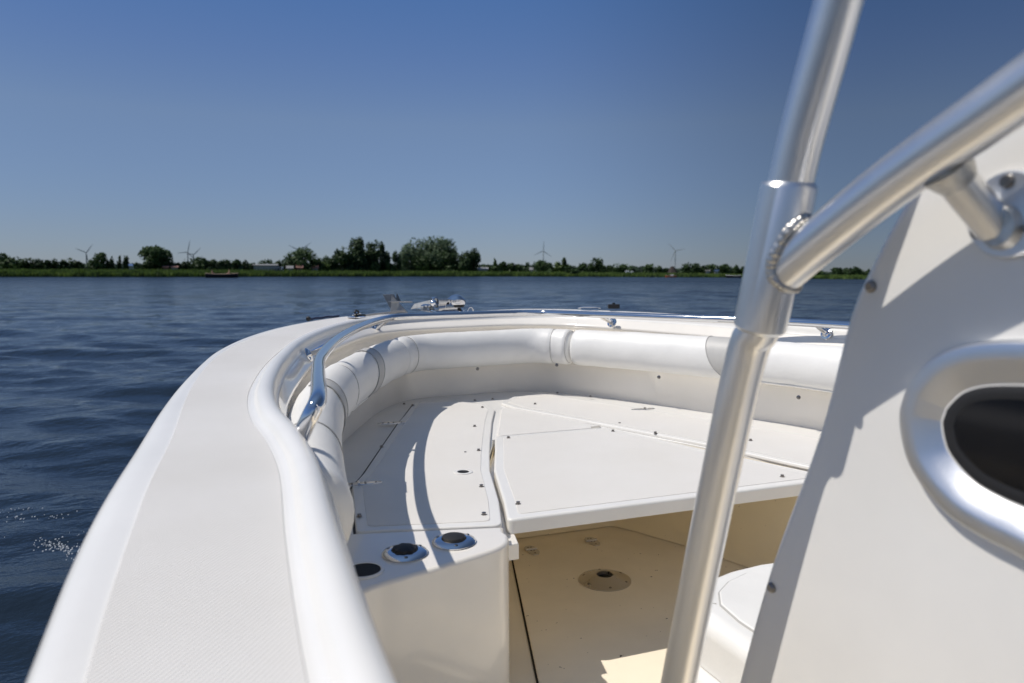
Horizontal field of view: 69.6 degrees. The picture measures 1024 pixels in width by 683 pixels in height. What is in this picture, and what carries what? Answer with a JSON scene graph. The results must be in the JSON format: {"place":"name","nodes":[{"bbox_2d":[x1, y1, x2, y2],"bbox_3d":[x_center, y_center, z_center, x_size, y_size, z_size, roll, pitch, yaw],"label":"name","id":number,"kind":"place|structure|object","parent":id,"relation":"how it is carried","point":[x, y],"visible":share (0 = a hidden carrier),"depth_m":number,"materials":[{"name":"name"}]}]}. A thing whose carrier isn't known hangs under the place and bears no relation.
{"place":"outdoors","nodes":[
{"label":"outdoors","id":0,"kind":"place"},
{"bbox_2d":[0,277,865,682],"bbox_3d":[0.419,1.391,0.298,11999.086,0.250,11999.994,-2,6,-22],"label":"water","id":1,"kind":"structure","parent":0,"point":[96,373],"depth_m":14.42,"materials":[{"name":"blue liquid"}]},
{"bbox_2d":[4,507,83,559],"bbox_3d":[-2.643,0.998,3.933,1.404,0.030,0.680,1,5,9],"label":"foam","id":2,"kind":"object","parent":1,"relation":"on","point":[55,539],"visible":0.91,"depth_m":3.70,"materials":[{"name":"white"}]},
{"bbox_2d":[205,273,238,277],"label":"open boat","id":3,"kind":"object","parent":1,"relation":"on","point":[229,275],"visible":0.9,"depth_m":166.43,"materials":[{"name":"black"}]},
{"bbox_2d":[0,268,867,278],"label":"reeds","id":4,"kind":"object","parent":1,"relation":"on","point":[62,272],"visible":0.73,"depth_m":216.90,"materials":[{"name":"green plant"}]},
{"bbox_2d":[26,0,1023,682],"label":"motorboat","id":5,"kind":"object","parent":1,"relation":"on","point":[760,486],"visible":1,"depth_m":1.02,"materials":[{"name":"white plastic"}]},
{"bbox_2d":[306,315,339,320],"bbox_3d":[-0.999,-0.128,3.915,0.026,0.025,0.292,2,6,21],"label":"mooring line","id":6,"kind":"object","parent":5,"relation":"on","point":[308,318],"visible":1,"depth_m":3.90,"materials":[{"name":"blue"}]},
{"bbox_2d":[354,310,405,315],"bbox_3d":[-0.759,-0.178,4.269,0.030,0.048,0.755,1,5,11],"label":"boat hook","id":7,"kind":"object","parent":5,"relation":"on","point":[355,311],"visible":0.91,"depth_m":4.18,"materials":[{"name":"metal"}]},
{"bbox_2d":[383,294,437,313],"bbox_3d":[-0.597,-0.236,4.732,0.595,0.127,0.239,5,7,40],"label":"anchor","id":8,"kind":"object","parent":5,"relation":"on","point":[393,301],"visible":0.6,"depth_m":4.76,"materials":[{"name":"silver metal"}]},
{"bbox_2d":[899,339,1023,558],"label":"window frame","id":9,"kind":"structure","parent":5,"relation":"in","point":[983,428],"depth_m":0.77,"materials":[{"name":"silver metal"}]},
{"bbox_2d":[726,275,740,277],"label":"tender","id":10,"kind":"object","parent":1,"relation":"on","point":[733,276],"visible":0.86,"depth_m":260.22,"materials":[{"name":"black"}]},
{"bbox_2d":[67,276,828,278],"bbox_3d":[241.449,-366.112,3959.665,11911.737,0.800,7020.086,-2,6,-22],"label":"land","id":11,"kind":"structure","parent":0,"point":[437,276],"depth_m":257.02,"materials":[{"name":"green plant"}]},
{"bbox_2d":[0,253,25,268],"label":"tree","id":12,"kind":"object","parent":11,"relation":"on","point":[12,263],"visible":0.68,"depth_m":175.74,"materials":[{"name":"green plant"}]},
{"bbox_2d":[18,258,35,269],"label":"tree","id":13,"kind":"object","parent":11,"relation":"on","point":[25,263],"visible":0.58,"depth_m":177.96,"materials":[{"name":"green plant"}]},
{"bbox_2d":[29,259,41,269],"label":"tree","id":14,"kind":"object","parent":11,"relation":"on","point":[36,265],"visible":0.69,"depth_m":178.92,"materials":[{"name":"green plant"}]},
{"bbox_2d":[37,258,47,269],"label":"tree","id":15,"kind":"object","parent":11,"relation":"on","point":[42,264],"visible":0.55,"depth_m":179.61,"materials":[{"name":"green plant"}]},
{"bbox_2d":[43,260,54,269],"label":"tree","id":16,"kind":"object","parent":11,"relation":"on","point":[48,263],"visible":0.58,"depth_m":180.09,"materials":[{"name":"green plant"}]},
{"bbox_2d":[51,258,60,269],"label":"tree","id":17,"kind":"object","parent":11,"relation":"on","point":[55,263],"visible":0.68,"depth_m":180.97,"materials":[{"name":"green plant"}]},
{"bbox_2d":[55,259,69,269],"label":"tree","id":18,"kind":"object","parent":11,"relation":"on","point":[62,263],"visible":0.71,"depth_m":181.33,"materials":[{"name":"green plant"}]},
{"bbox_2d":[64,258,78,269],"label":"tree","id":19,"kind":"object","parent":11,"relation":"on","point":[71,264],"visible":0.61,"depth_m":182.30,"materials":[{"name":"green plant"}]},
{"bbox_2d":[73,261,84,268],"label":"tree","id":20,"kind":"object","parent":11,"relation":"on","point":[80,266],"visible":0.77,"depth_m":183.41,"materials":[{"name":"green plant"}]},
{"bbox_2d":[87,252,107,269],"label":"tree","id":21,"kind":"object","parent":11,"relation":"on","point":[98,261],"visible":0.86,"depth_m":184.55,"materials":[{"name":"green plant"}]},
{"bbox_2d":[103,260,110,269],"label":"tree","id":22,"kind":"object","parent":11,"relation":"on","point":[107,264],"visible":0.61,"depth_m":186.14,"materials":[{"name":"green plant"}]},
{"bbox_2d":[109,256,114,268],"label":"tree","id":23,"kind":"object","parent":11,"relation":"on","point":[111,260],"visible":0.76,"depth_m":186.44,"materials":[{"name":"green plant"}]},
{"bbox_2d":[116,255,121,269],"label":"tree","id":24,"kind":"object","parent":11,"relation":"on","point":[119,264],"visible":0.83,"depth_m":187.14,"materials":[{"name":"green plant"}]},
{"bbox_2d":[122,255,129,269],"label":"tree","id":25,"kind":"object","parent":11,"relation":"on","point":[125,262],"visible":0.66,"depth_m":187.75,"materials":[{"name":"green plant"}]},
{"bbox_2d":[133,262,145,269],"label":"tree","id":26,"kind":"object","parent":11,"relation":"on","point":[136,265],"visible":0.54,"depth_m":190.06,"materials":[{"name":"green plant"}]},
{"bbox_2d":[142,260,158,270],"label":"tree","id":27,"kind":"object","parent":11,"relation":"on","point":[147,265],"visible":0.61,"depth_m":191.38,"materials":[{"name":"green plant"}]},
{"bbox_2d":[137,245,175,269],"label":"tree","id":28,"kind":"object","parent":11,"relation":"on","point":[159,255],"visible":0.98,"depth_m":192.25,"materials":[{"name":"green plant"}]},
{"bbox_2d":[174,262,181,268],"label":"tree","id":29,"kind":"object","parent":11,"relation":"on","point":[179,265],"visible":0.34,"depth_m":197.13,"materials":[{"name":"green plant"}]},
{"bbox_2d":[181,259,190,269],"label":"tree","id":30,"kind":"object","parent":11,"relation":"on","point":[186,265],"visible":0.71,"depth_m":198.57,"materials":[{"name":"green plant"}]},
{"bbox_2d":[190,257,214,270],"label":"tree","id":31,"kind":"object","parent":11,"relation":"on","point":[198,264],"visible":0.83,"depth_m":200.29,"materials":[{"name":"green plant"}]},
{"bbox_2d":[206,259,217,269],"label":"tree","id":32,"kind":"object","parent":11,"relation":"on","point":[213,262],"visible":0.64,"depth_m":203.20,"materials":[{"name":"green plant"}]},
{"bbox_2d":[213,260,223,270],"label":"tree","id":33,"kind":"object","parent":11,"relation":"on","point":[219,264],"visible":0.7,"depth_m":205.03,"materials":[{"name":"green plant"}]},
{"bbox_2d":[223,259,232,269],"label":"tree","id":34,"kind":"object","parent":11,"relation":"on","point":[227,264],"visible":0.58,"depth_m":206.29,"materials":[{"name":"green plant"}]},
{"bbox_2d":[231,259,245,269],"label":"tree","id":35,"kind":"object","parent":11,"relation":"on","point":[236,264],"visible":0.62,"depth_m":208.59,"materials":[{"name":"green plant"}]},
{"bbox_2d":[242,260,250,269],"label":"tree","id":36,"kind":"object","parent":11,"relation":"on","point":[245,265],"visible":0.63,"depth_m":211.62,"materials":[{"name":"green plant"}]},
{"bbox_2d":[252,264,277,270],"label":"shed","id":37,"kind":"structure","parent":11,"relation":"on","point":[267,267],"depth_m":213.31,"materials":[{"name":"grey"}]},
{"bbox_2d":[258,258,273,263],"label":"tree","id":38,"kind":"object","parent":11,"relation":"on","point":[266,262],"visible":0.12,"depth_m":251.59,"materials":[{"name":"green plant"}]},
{"bbox_2d":[274,260,284,269],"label":"tree","id":39,"kind":"object","parent":11,"relation":"on","point":[278,262],"visible":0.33,"depth_m":222.28,"materials":[{"name":"green plant"}]},
{"bbox_2d":[281,255,296,269],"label":"tree","id":40,"kind":"object","parent":11,"relation":"on","point":[286,261],"visible":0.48,"depth_m":224.69,"materials":[{"name":"green plant"}]},
{"bbox_2d":[296,264,302,270],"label":"house","id":41,"kind":"structure","parent":11,"relation":"on","point":[299,268],"depth_m":224.00,"materials":[{"name":"brick"}]},
{"bbox_2d":[284,246,321,270],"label":"tree","id":42,"kind":"object","parent":11,"relation":"on","point":[301,256],"visible":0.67,"depth_m":227.97,"materials":[{"name":"green plant"}]},
{"bbox_2d":[309,256,324,269],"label":"tree","id":43,"kind":"object","parent":11,"relation":"on","point":[318,261],"visible":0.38,"depth_m":233.73,"materials":[{"name":"green plant"}]},
{"bbox_2d":[319,255,329,262],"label":"tree","id":44,"kind":"object","parent":11,"relation":"on","point":[324,258],"visible":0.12,"depth_m":267.05,"materials":[{"name":"green plant"}]},
{"bbox_2d":[321,262,330,270],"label":"tree","id":45,"kind":"object","parent":11,"relation":"on","point":[326,268],"visible":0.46,"depth_m":236.17,"materials":[{"name":"green plant"}]},
{"bbox_2d":[325,258,339,271],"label":"tree","id":46,"kind":"object","parent":11,"relation":"on","point":[334,266],"visible":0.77,"depth_m":237.89,"materials":[{"name":"green plant"}]},
{"bbox_2d":[331,246,352,270],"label":"tree","id":47,"kind":"object","parent":11,"relation":"on","point":[340,256],"visible":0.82,"depth_m":241.27,"materials":[{"name":"green plant"}]},
{"bbox_2d":[343,251,357,269],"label":"tree","id":48,"kind":"object","parent":11,"relation":"on","point":[353,261],"visible":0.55,"depth_m":243.83,"materials":[{"name":"green plant"}]},
{"bbox_2d":[348,236,368,270],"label":"tree","id":49,"kind":"object","parent":11,"relation":"on","point":[358,246],"visible":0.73,"depth_m":246.30,"materials":[{"name":"green plant"}]},
{"bbox_2d":[350,254,369,270],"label":"tree","id":50,"kind":"object","parent":11,"relation":"on","point":[359,262],"visible":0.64,"depth_m":245.46,"materials":[{"name":"green plant"}]},
{"bbox_2d":[366,260,379,270],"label":"tree","id":51,"kind":"object","parent":11,"relation":"on","point":[373,267],"visible":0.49,"depth_m":249.43,"materials":[{"name":"green plant"}]},
{"bbox_2d":[364,239,384,271],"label":"tree","id":52,"kind":"object","parent":11,"relation":"on","point":[374,254],"visible":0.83,"depth_m":250.72,"materials":[{"name":"green plant"}]},
{"bbox_2d":[378,241,387,270],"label":"tree","id":53,"kind":"object","parent":11,"relation":"on","point":[385,256],"visible":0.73,"depth_m":254.99,"materials":[{"name":"green plant"}]},
{"bbox_2d":[383,251,391,270],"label":"tree","id":54,"kind":"object","parent":11,"relation":"on","point":[389,258],"visible":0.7,"depth_m":257.19,"materials":[{"name":"green plant"}]},
{"bbox_2d":[383,262,395,271],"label":"tree","id":55,"kind":"object","parent":11,"relation":"on","point":[391,266],"visible":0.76,"depth_m":257.04,"materials":[{"name":"green plant"}]},
{"bbox_2d":[392,250,401,271],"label":"tree","id":56,"kind":"object","parent":11,"relation":"on","point":[396,259],"visible":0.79,"depth_m":259.89,"materials":[{"name":"green plant"}]},
{"bbox_2d":[399,242,420,270],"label":"tree","id":57,"kind":"object","parent":11,"relation":"on","point":[406,258],"visible":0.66,"depth_m":285.53,"materials":[{"name":"green plant"}]},
{"bbox_2d":[404,236,449,271],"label":"tree","id":58,"kind":"object","parent":11,"relation":"on","point":[427,246],"visible":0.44,"depth_m":287.86,"materials":[{"name":"green plant"}]},
{"bbox_2d":[411,251,446,270],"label":"tree","id":59,"kind":"object","parent":11,"relation":"on","point":[419,263],"visible":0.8,"depth_m":282.01,"materials":[{"name":"green plant"}]},
{"bbox_2d":[434,238,456,257],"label":"tree","id":60,"kind":"object","parent":11,"relation":"on","point":[445,245],"visible":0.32,"depth_m":287.96,"materials":[{"name":"green plant"}]},
{"bbox_2d":[437,250,459,271],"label":"tree","id":61,"kind":"object","parent":11,"relation":"on","point":[449,264],"visible":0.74,"depth_m":282.80,"materials":[{"name":"green plant"}]},
{"bbox_2d":[452,250,472,271],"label":"tree","id":62,"kind":"object","parent":11,"relation":"on","point":[463,263],"visible":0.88,"depth_m":281.73,"materials":[{"name":"green plant"}]},
{"bbox_2d":[69,263,863,274],"bbox_3d":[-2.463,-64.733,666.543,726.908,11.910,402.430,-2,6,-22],"label":"wood","id":63,"kind":"object","parent":11,"relation":"on","point":[637,269],"visible":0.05,"depth_m":689.52,"materials":[{"name":"green plant"}]},
{"bbox_2d":[467,247,480,271],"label":"tree","id":64,"kind":"object","parent":11,"relation":"on","point":[475,259],"visible":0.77,"depth_m":283.77,"materials":[{"name":"green plant"}]},
{"bbox_2d":[491,265,501,271],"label":"tree","id":65,"kind":"object","parent":11,"relation":"on","point":[495,268],"visible":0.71,"depth_m":283.68,"materials":[{"name":"green plant"}]},
{"bbox_2d":[497,261,506,271],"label":"tree","id":66,"kind":"object","parent":11,"relation":"on","point":[502,263],"visible":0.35,"depth_m":327.08,"materials":[{"name":"green plant"}]},
{"bbox_2d":[502,263,510,271],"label":"tree","id":67,"kind":"object","parent":11,"relation":"on","point":[507,268],"visible":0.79,"depth_m":327.20,"materials":[{"name":"green plant"}]},
{"bbox_2d":[508,262,515,271],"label":"tree","id":68,"kind":"object","parent":11,"relation":"on","point":[512,266],"visible":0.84,"depth_m":327.21,"materials":[{"name":"green plant"}]},
{"bbox_2d":[514,264,523,271],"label":"tree","id":69,"kind":"object","parent":11,"relation":"on","point":[518,267],"visible":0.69,"depth_m":326.95,"materials":[{"name":"green plant"}]},
{"bbox_2d":[521,262,530,271],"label":"tree","id":70,"kind":"object","parent":11,"relation":"on","point":[524,269],"visible":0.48,"depth_m":323.04,"materials":[{"name":"green plant"}]},
{"bbox_2d":[532,260,552,271],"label":"tree","id":71,"kind":"object","parent":11,"relation":"on","point":[542,265],"visible":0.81,"depth_m":293.62,"materials":[{"name":"green plant"}]},
{"bbox_2d":[551,261,562,271],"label":"tree","id":72,"kind":"object","parent":11,"relation":"on","point":[558,267],"visible":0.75,"depth_m":294.26,"materials":[{"name":"green plant"}]},
{"bbox_2d":[561,257,568,271],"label":"tree","id":73,"kind":"object","parent":11,"relation":"on","point":[564,263],"visible":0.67,"depth_m":295.72,"materials":[{"name":"green plant"}]},
{"bbox_2d":[563,265,578,273],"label":"tree","id":74,"kind":"object","parent":11,"relation":"on","point":[572,269],"visible":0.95,"depth_m":285.67,"materials":[{"name":"green plant"}]},
{"bbox_2d":[577,262,586,272],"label":"tree","id":75,"kind":"object","parent":11,"relation":"on","point":[582,267],"visible":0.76,"depth_m":295.48,"materials":[{"name":"green plant"}]},
{"bbox_2d":[585,263,596,272],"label":"tree","id":76,"kind":"object","parent":11,"relation":"on","point":[590,268],"visible":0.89,"depth_m":295.15,"materials":[{"name":"green plant"}]},
{"bbox_2d":[591,257,606,272],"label":"tree","id":77,"kind":"object","parent":11,"relation":"on","point":[598,264],"visible":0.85,"depth_m":295.54,"materials":[{"name":"green plant"}]},
{"bbox_2d":[602,265,612,272],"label":"tree","id":78,"kind":"object","parent":11,"relation":"on","point":[608,268],"visible":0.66,"depth_m":295.52,"materials":[{"name":"green plant"}]},
{"bbox_2d":[611,263,625,272],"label":"tree","id":79,"kind":"object","parent":11,"relation":"on","point":[615,269],"visible":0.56,"depth_m":316.98,"materials":[{"name":"green plant"}]},
{"bbox_2d":[619,264,631,271],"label":"tree","id":80,"kind":"object","parent":11,"relation":"on","point":[626,268],"visible":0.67,"depth_m":316.70,"materials":[{"name":"green plant"}]},
{"bbox_2d":[642,264,653,272],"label":"tree","id":81,"kind":"object","parent":11,"relation":"on","point":[649,268],"visible":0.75,"depth_m":294.77,"materials":[{"name":"green plant"}]},
{"bbox_2d":[657,265,662,272],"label":"tree","id":82,"kind":"object","parent":11,"relation":"on","point":[659,269],"visible":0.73,"depth_m":295.42,"materials":[{"name":"green plant"}]},
{"bbox_2d":[668,243,683,268],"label":"wind turbine","id":83,"kind":"object","parent":11,"relation":"on","point":[675,255],"visible":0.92,"depth_m":1985.46,"materials":[{"name":"grey metal"}]},
{"bbox_2d":[677,262,695,273],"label":"tree","id":84,"kind":"object","parent":11,"relation":"on","point":[686,268],"visible":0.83,"depth_m":294.68,"materials":[{"name":"green plant"}]},
{"bbox_2d":[690,263,705,273],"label":"tree","id":85,"kind":"object","parent":11,"relation":"on","point":[696,267],"visible":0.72,"depth_m":295.12,"materials":[{"name":"green plant"}]},
{"bbox_2d":[700,265,709,273],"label":"tree","id":86,"kind":"object","parent":11,"relation":"on","point":[704,269],"visible":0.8,"depth_m":297.31,"materials":[{"name":"green plant"}]},
{"bbox_2d":[706,264,718,272],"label":"tree","id":87,"kind":"object","parent":11,"relation":"on","point":[712,267],"visible":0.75,"depth_m":297.67,"materials":[{"name":"green plant"}]},
{"bbox_2d":[717,264,731,273],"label":"tree","id":88,"kind":"object","parent":11,"relation":"on","point":[723,268],"visible":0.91,"depth_m":299.04,"materials":[{"name":"green plant"}]},
{"bbox_2d":[731,264,739,273],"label":"tree","id":89,"kind":"object","parent":11,"relation":"on","point":[735,270],"visible":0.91,"depth_m":300.80,"materials":[{"name":"green plant"}]},
{"bbox_2d":[738,266,744,273],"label":"tree","id":90,"kind":"object","parent":11,"relation":"on","point":[741,271],"visible":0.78,"depth_m":302.00,"materials":[{"name":"green plant"}]},
{"bbox_2d":[815,270,823,274],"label":"tree","id":91,"kind":"object","parent":11,"relation":"on","point":[820,272],"visible":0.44,"depth_m":237.55,"materials":[{"name":"green plant"}]},
{"bbox_2d":[830,267,848,275],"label":"tree","id":92,"kind":"object","parent":11,"relation":"on","point":[836,271],"visible":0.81,"depth_m":237.70,"materials":[{"name":"green plant"}]},
{"bbox_2d":[846,266,864,275],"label":"tree","id":93,"kind":"object","parent":11,"relation":"on","point":[854,270],"visible":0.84,"depth_m":237.91,"materials":[{"name":"green plant"}]},
{"bbox_2d":[478,267,487,271],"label":"white building","id":94,"kind":"structure","parent":0,"point":[483,268],"depth_m":288.23,"materials":[{"name":"grey"}]},
{"bbox_2d":[0,0,1023,271],"label":"sky","id":95,"kind":"structure","parent":0,"point":[614,131],"materials":[{"name":"blue"}]},
{"bbox_2d":[669,266,677,273],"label":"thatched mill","id":96,"kind":"object","parent":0,"point":[672,269],"visible":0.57,"depth_m":293.48,"materials":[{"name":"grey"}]}
]}

